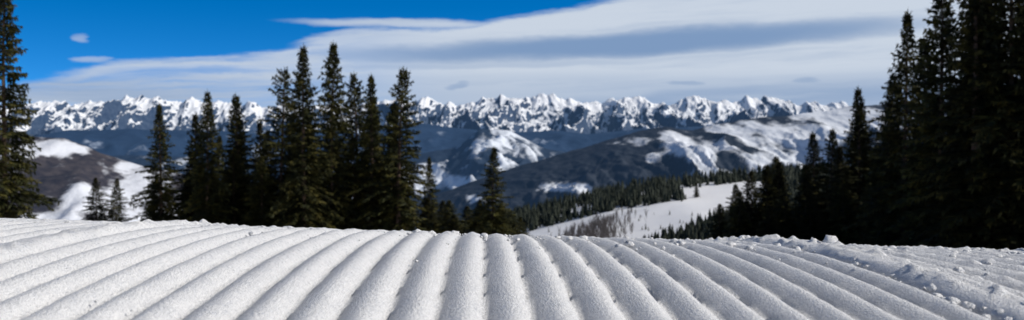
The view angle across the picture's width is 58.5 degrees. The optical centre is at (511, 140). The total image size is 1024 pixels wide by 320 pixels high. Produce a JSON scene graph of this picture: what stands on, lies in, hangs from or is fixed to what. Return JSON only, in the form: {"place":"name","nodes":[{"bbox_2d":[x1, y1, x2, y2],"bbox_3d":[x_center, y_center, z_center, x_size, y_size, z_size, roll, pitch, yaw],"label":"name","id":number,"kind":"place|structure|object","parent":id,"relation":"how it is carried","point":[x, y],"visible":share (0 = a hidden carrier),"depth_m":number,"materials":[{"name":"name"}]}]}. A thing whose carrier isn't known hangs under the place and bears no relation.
{"place":"outdoors","nodes":[
{"label":"outdoors","id":0,"kind":"place"},
{"bbox_2d":[0,135,183,221],"bbox_3d":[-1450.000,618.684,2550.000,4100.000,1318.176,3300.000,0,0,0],"label":"forested hill","id":1,"kind":"structure","parent":0,"point":[67,171],"depth_m":2300.45,"materials":[{"name":"white snow"}]},
{"bbox_2d":[112,129,564,198],"bbox_3d":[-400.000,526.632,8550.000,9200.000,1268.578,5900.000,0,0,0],"label":"forested hill","id":2,"kind":"structure","parent":0,"point":[465,162],"depth_m":7551.23,"materials":[{"name":"white snow"}]},
{"bbox_2d":[34,123,706,162],"bbox_3d":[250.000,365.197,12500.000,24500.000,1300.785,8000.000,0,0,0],"label":"foothills","id":3,"kind":"structure","parent":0,"point":[128,141],"depth_m":11678.65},
{"bbox_2d":[0,93,847,135],"bbox_3d":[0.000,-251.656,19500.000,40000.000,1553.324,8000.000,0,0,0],"label":"mountain range","id":4,"kind":"structure","parent":0,"point":[542,112],"depth_m":19261.94,"materials":[{"name":"white snow"}]},
{"bbox_2d":[0,0,1021,108],"label":"sky","id":5,"kind":"structure","parent":0,"point":[458,52],"materials":[{"name":"blue"}]},
{"bbox_2d":[0,218,1023,319],"bbox_3d":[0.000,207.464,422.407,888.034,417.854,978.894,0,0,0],"label":"groomed snow ground","id":6,"kind":"structure","parent":0,"point":[166,270],"depth_m":1.03,"materials":[{"name":"white snow"}]},
{"bbox_2d":[0,0,60,218],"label":"spruce tree","id":7,"kind":"object","parent":6,"relation":"on","point":[9,188],"visible":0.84,"depth_m":44.92,"materials":[{"name":"green plant"}]},
{"bbox_2d":[81,176,112,220],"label":"spruce tree","id":8,"kind":"object","parent":6,"relation":"on","point":[100,215],"visible":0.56,"depth_m":74.85,"materials":[{"name":"green plant"}]},
{"bbox_2d":[97,178,129,221],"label":"spruce tree","id":9,"kind":"object","parent":6,"relation":"on","point":[116,210],"visible":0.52,"depth_m":75.81,"materials":[{"name":"green plant"}]},
{"bbox_2d":[138,175,169,220],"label":"spruce tree","id":10,"kind":"object","parent":6,"relation":"on","point":[151,203],"visible":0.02,"depth_m":72.59,"materials":[{"name":"green plant"}]},
{"bbox_2d":[125,103,190,221],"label":"spruce tree","id":11,"kind":"object","parent":6,"relation":"on","point":[160,213],"visible":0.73,"depth_m":69.70,"materials":[{"name":"green plant"}]},
{"bbox_2d":[172,153,194,215],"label":"spruce tree","id":12,"kind":"object","parent":6,"relation":"on","point":[181,186],"visible":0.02,"depth_m":75.56,"materials":[{"name":"green plant"}]},
{"bbox_2d":[172,161,204,221],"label":"spruce tree","id":13,"kind":"object","parent":6,"relation":"on","point":[190,196],"visible":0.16,"depth_m":70.68,"materials":[{"name":"green plant"}]},
{"bbox_2d":[170,113,215,216],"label":"spruce tree","id":14,"kind":"object","parent":6,"relation":"on","point":[195,117],"visible":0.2,"depth_m":72.81,"materials":[{"name":"green plant"}]},
{"bbox_2d":[178,88,237,224],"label":"spruce tree","id":15,"kind":"object","parent":6,"relation":"on","point":[208,201],"visible":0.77,"depth_m":67.67,"materials":[{"name":"green plant"}]},
{"bbox_2d":[205,135,225,214],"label":"spruce tree","id":16,"kind":"object","parent":6,"relation":"on","point":[219,140],"visible":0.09,"depth_m":74.89,"materials":[{"name":"green plant"}]},
{"bbox_2d":[213,147,257,225],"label":"spruce tree","id":17,"kind":"object","parent":6,"relation":"on","point":[239,192],"visible":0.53,"depth_m":69.79,"materials":[{"name":"green plant"}]},
{"bbox_2d":[214,94,259,222],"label":"spruce tree","id":18,"kind":"object","parent":6,"relation":"on","point":[237,109],"visible":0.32,"depth_m":72.77,"materials":[{"name":"green plant"}]},
{"bbox_2d":[228,125,250,203],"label":"spruce tree","id":19,"kind":"object","parent":6,"relation":"on","point":[241,152],"depth_m":78.03,"materials":[{"name":"green plant"}]},
{"bbox_2d":[248,121,266,186],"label":"spruce tree","id":20,"kind":"object","parent":6,"relation":"on","point":[259,132],"visible":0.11,"depth_m":74.88,"materials":[{"name":"green plant"}]},
{"bbox_2d":[233,156,282,226],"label":"spruce tree","id":21,"kind":"object","parent":6,"relation":"on","point":[261,199],"visible":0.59,"depth_m":67.75,"materials":[{"name":"green plant"}]},
{"bbox_2d":[239,130,279,223],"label":"spruce tree","id":22,"kind":"object","parent":6,"relation":"on","point":[265,151],"visible":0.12,"depth_m":71.84,"materials":[{"name":"green plant"}]},
{"bbox_2d":[238,65,305,224],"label":"spruce tree","id":23,"kind":"object","parent":6,"relation":"on","point":[282,126],"visible":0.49,"depth_m":69.90,"materials":[{"name":"green plant"}]},
{"bbox_2d":[271,139,320,227],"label":"spruce tree","id":24,"kind":"object","parent":6,"relation":"on","point":[287,171],"visible":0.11,"depth_m":69.57,"materials":[{"name":"green plant"}]},
{"bbox_2d":[262,42,343,228],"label":"spruce tree","id":25,"kind":"object","parent":6,"relation":"on","point":[302,194],"visible":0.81,"depth_m":65.65,"materials":[{"name":"green plant"}]},
{"bbox_2d":[298,106,319,221],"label":"spruce tree","id":26,"kind":"object","parent":6,"relation":"on","point":[305,136],"visible":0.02,"depth_m":74.79,"materials":[{"name":"green plant"}]},
{"bbox_2d":[307,41,360,228],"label":"spruce tree","id":27,"kind":"object","parent":6,"relation":"on","point":[331,87],"visible":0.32,"depth_m":71.79,"materials":[{"name":"green plant"}]},
{"bbox_2d":[306,110,362,229],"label":"spruce tree","id":28,"kind":"object","parent":6,"relation":"on","point":[336,178],"visible":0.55,"depth_m":67.86,"materials":[{"name":"green plant"}]},
{"bbox_2d":[334,136,376,228],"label":"spruce tree","id":29,"kind":"object","parent":6,"relation":"on","point":[351,147],"visible":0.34,"depth_m":69.70,"materials":[{"name":"green plant"}]},
{"bbox_2d":[340,72,383,217],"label":"spruce tree","id":30,"kind":"object","parent":6,"relation":"on","point":[351,101],"visible":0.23,"depth_m":75.10,"materials":[{"name":"green plant"}]},
{"bbox_2d":[351,94,383,197],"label":"spruce tree","id":31,"kind":"object","parent":6,"relation":"on","point":[381,146],"visible":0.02,"depth_m":77.94,"materials":[{"name":"green plant"}]},
{"bbox_2d":[342,74,401,229],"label":"spruce tree","id":32,"kind":"object","parent":6,"relation":"on","point":[368,126],"visible":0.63,"depth_m":69.61,"materials":[{"name":"green plant"}]},
{"bbox_2d":[346,64,435,231],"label":"spruce tree","id":33,"kind":"object","parent":6,"relation":"on","point":[405,210],"visible":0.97,"depth_m":67.61,"materials":[{"name":"green plant"}]},
{"bbox_2d":[372,156,412,230],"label":"spruce tree","id":34,"kind":"object","parent":6,"relation":"on","point":[382,215],"visible":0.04,"depth_m":69.33,"materials":[{"name":"green plant"}]},
{"bbox_2d":[374,102,418,219],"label":"spruce tree","id":35,"kind":"object","parent":6,"relation":"on","point":[387,131],"visible":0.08,"depth_m":72.97,"materials":[{"name":"green plant"}]},
{"bbox_2d":[418,157,439,228],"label":"spruce tree","id":36,"kind":"object","parent":6,"relation":"on","point":[429,179],"visible":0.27,"depth_m":75.84,"materials":[{"name":"green plant"}]},
{"bbox_2d":[416,198,441,233],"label":"spruce tree","id":37,"kind":"object","parent":6,"relation":"on","point":[430,217],"visible":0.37,"depth_m":69.86,"materials":[{"name":"green plant"}]},
{"bbox_2d":[429,201,448,233],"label":"spruce tree","id":38,"kind":"object","parent":6,"relation":"on","point":[441,204],"visible":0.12,"depth_m":71.80,"materials":[{"name":"green plant"}]},
{"bbox_2d":[434,200,467,234],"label":"spruce tree","id":39,"kind":"object","parent":6,"relation":"on","point":[448,205],"visible":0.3,"depth_m":65.90,"materials":[{"name":"green plant"}]},
{"bbox_2d":[442,214,467,235],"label":"spruce tree","id":40,"kind":"object","parent":6,"relation":"on","point":[453,221],"visible":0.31,"depth_m":61.94,"materials":[{"name":"green plant"}]},
{"bbox_2d":[459,206,473,234],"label":"spruce tree","id":41,"kind":"object","parent":6,"relation":"on","point":[465,216],"visible":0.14,"depth_m":69.82,"materials":[{"name":"green plant"}]},
{"bbox_2d":[464,199,489,232],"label":"spruce tree","id":42,"kind":"object","parent":6,"relation":"on","point":[475,225],"visible":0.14,"depth_m":63.79,"materials":[{"name":"green plant"}]},
{"bbox_2d":[464,146,517,234],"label":"spruce tree","id":43,"kind":"object","parent":6,"relation":"on","point":[495,213],"visible":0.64,"depth_m":59.76,"materials":[{"name":"green plant"}]},
{"bbox_2d":[488,202,516,234],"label":"spruce tree","id":44,"kind":"object","parent":6,"relation":"on","point":[506,223],"visible":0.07,"depth_m":61.85,"materials":[{"name":"green plant"}]},
{"bbox_2d":[507,212,529,234],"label":"spruce tree","id":45,"kind":"object","parent":6,"relation":"on","point":[513,226],"visible":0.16,"depth_m":65.83,"materials":[{"name":"green plant"}]},
{"bbox_2d":[22,217,1023,319],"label":"snow clumps","id":46,"kind":"object","parent":6,"relation":"on","point":[968,305],"visible":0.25,"depth_m":1.42,"materials":[{"name":"white snow"}]},
{"bbox_2d":[516,216,532,235],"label":"spruce tree","id":47,"kind":"object","parent":6,"relation":"on","point":[524,229],"visible":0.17,"depth_m":71.89,"materials":[{"name":"green plant"}]},
{"bbox_2d":[702,204,730,238],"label":"spruce tree","id":48,"kind":"object","parent":6,"relation":"on","point":[719,225],"visible":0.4,"depth_m":67.89,"materials":[{"name":"green plant"}]},
{"bbox_2d":[716,183,749,235],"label":"spruce tree","id":49,"kind":"object","parent":6,"relation":"on","point":[735,190],"visible":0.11,"depth_m":69.96,"materials":[{"name":"green plant"}]},
{"bbox_2d":[722,191,754,236],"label":"spruce tree","id":50,"kind":"object","parent":6,"relation":"on","point":[744,216],"visible":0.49,"depth_m":63.82,"materials":[{"name":"green plant"}]},
{"bbox_2d":[728,171,766,236],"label":"spruce tree","id":51,"kind":"object","parent":6,"relation":"on","point":[753,193],"visible":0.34,"depth_m":64.79,"materials":[{"name":"green plant"}]},
{"bbox_2d":[749,163,787,233],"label":"spruce tree","id":52,"kind":"object","parent":6,"relation":"on","point":[769,195],"visible":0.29,"depth_m":65.72,"materials":[{"name":"green plant"}]},
{"bbox_2d":[757,155,791,209],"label":"spruce tree","id":53,"kind":"object","parent":6,"relation":"on","point":[775,159],"visible":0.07,"depth_m":69.82,"materials":[{"name":"green plant"}]},
{"bbox_2d":[765,160,793,233],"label":"spruce tree","id":54,"kind":"object","parent":6,"relation":"on","point":[778,171],"visible":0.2,"depth_m":66.87,"materials":[{"name":"green plant"}]},
{"bbox_2d":[770,186,801,238],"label":"spruce tree","id":55,"kind":"object","parent":6,"relation":"on","point":[783,221],"visible":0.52,"depth_m":59.83,"materials":[{"name":"green plant"}]},
{"bbox_2d":[784,171,825,240],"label":"spruce tree","id":56,"kind":"object","parent":6,"relation":"on","point":[806,195],"visible":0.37,"depth_m":59.84,"materials":[{"name":"green plant"}]},
{"bbox_2d":[786,132,828,230],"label":"spruce tree","id":57,"kind":"object","parent":6,"relation":"on","point":[814,146],"visible":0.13,"depth_m":65.83,"materials":[{"name":"green plant"}]},
{"bbox_2d":[787,163,828,231],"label":"spruce tree","id":58,"kind":"object","parent":6,"relation":"on","point":[806,167],"visible":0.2,"depth_m":63.86,"materials":[{"name":"green plant"}]},
{"bbox_2d":[802,127,843,236],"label":"spruce tree","id":59,"kind":"object","parent":6,"relation":"on","point":[829,163],"visible":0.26,"depth_m":62.91,"materials":[{"name":"green plant"}]},
{"bbox_2d":[797,145,862,243],"bbox_3d":[20.800,4.383,57.553,5.122,8.314,6.248,0,0,40],"label":"spruce tree","id":60,"kind":"object","parent":6,"relation":"on","point":[843,171],"visible":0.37,"depth_m":57.84,"materials":[{"name":"green plant"}]},
{"bbox_2d":[823,85,878,231],"bbox_3d":[23.132,2.559,59.738,5.557,12.494,4.808,0,0,41],"label":"spruce tree","id":61,"kind":"object","parent":6,"relation":"on","point":[859,141],"visible":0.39,"depth_m":59.78,"materials":[{"name":"green plant"}]},
{"bbox_2d":[828,109,877,234],"bbox_3d":[23.054,3.224,61.954,6.102,11.617,5.207,0,0,11],"label":"spruce tree","id":62,"kind":"object","parent":6,"relation":"on","point":[849,160],"visible":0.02,"depth_m":61.96,"materials":[{"name":"green plant"}]},
{"bbox_2d":[851,106,901,243],"bbox_3d":[22.375,3.195,54.849,4.379,10.750,5.257,0,0,-20],"label":"spruce tree","id":63,"kind":"object","parent":6,"relation":"on","point":[880,147],"visible":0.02,"depth_m":55.05,"materials":[{"name":"green plant"}]},
{"bbox_2d":[861,72,902,191],"bbox_3d":[24.847,2.160,59.786,5.249,13.500,5.808,0,0,-24],"label":"spruce tree","id":64,"kind":"object","parent":6,"relation":"on","point":[888,96],"visible":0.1,"depth_m":59.93,"materials":[{"name":"green plant"}]},
{"bbox_2d":[840,9,932,246],"bbox_3d":[22.058,0.590,50.117,7.775,15.770,6.373,0,0,16],"label":"spruce tree","id":65,"kind":"object","parent":6,"relation":"on","point":[908,44],"visible":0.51,"depth_m":49.91,"materials":[{"name":"green plant"}]},
{"bbox_2d":[886,35,947,235],"bbox_3d":[23.896,0.940,52.688,6.111,14.266,5.614,0,0,42],"label":"spruce tree","id":66,"kind":"object","parent":6,"relation":"on","point":[919,54],"visible":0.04,"depth_m":52.76,"materials":[{"name":"green plant"}]},
{"bbox_2d":[884,0,979,246],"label":"spruce tree","id":67,"kind":"object","parent":6,"relation":"on","point":[941,25],"visible":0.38,"depth_m":44.93,"materials":[{"name":"green plant"}]},
{"bbox_2d":[899,0,1023,248],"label":"spruce tree","id":68,"kind":"object","parent":6,"relation":"on","point":[969,61],"visible":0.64,"depth_m":41.72,"materials":[{"name":"green plant"}]},
{"bbox_2d":[922,0,1016,245],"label":"spruce tree","id":69,"kind":"object","parent":6,"relation":"on","point":[936,148],"visible":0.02,"depth_m":44.02,"materials":[{"name":"green plant"}]},
{"bbox_2d":[916,0,1023,248],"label":"spruce tree","id":70,"kind":"object","parent":6,"relation":"on","point":[997,77],"visible":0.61,"depth_m":40.61,"materials":[{"name":"green plant"}]},
{"bbox_2d":[933,12,1016,241],"bbox_3d":[24.344,-1.203,47.664,6.333,17.600,7.319,0,0,14],"label":"spruce tree","id":71,"kind":"object","parent":6,"relation":"on","point":[960,69],"visible":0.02,"depth_m":47.62,"materials":[{"name":"green plant"}]},
{"bbox_2d":[978,0,1023,249],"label":"spruce tree","id":72,"kind":"object","parent":6,"relation":"on","point":[1011,145],"visible":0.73,"depth_m":39.86,"materials":[{"name":"green plant"}]},
{"bbox_2d":[349,104,946,227],"bbox_3d":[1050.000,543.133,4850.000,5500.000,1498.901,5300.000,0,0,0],"label":"forested hill","id":73,"kind":"structure","parent":0,"point":[748,144],"depth_m":4596.74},
{"bbox_2d":[526,180,799,237],"bbox_3d":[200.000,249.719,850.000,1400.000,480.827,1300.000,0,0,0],"label":"meadow hill","id":74,"kind":"structure","parent":0,"point":[712,196],"depth_m":512.49,"materials":[{"name":"white snow"}]},
{"bbox_2d":[551,206,646,237],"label":"bare aspen grove","id":75,"kind":"object","parent":74,"relation":"on","point":[601,226],"visible":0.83,"depth_m":464.96,"materials":[{"name":"grey plant"}]},
{"bbox_2d":[461,159,869,239],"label":"distant spruce forest","id":76,"kind":"object","parent":74,"relation":"on","point":[656,190],"visible":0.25,"depth_m":573.97,"materials":[{"name":"green plant"}]},
{"bbox_2d":[692,182,699,197],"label":"spruce tree","id":77,"kind":"object","parent":74,"relation":"on","point":[696,193],"visible":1,"depth_m":549.76,"materials":[{"name":"green plant"}]}
]}

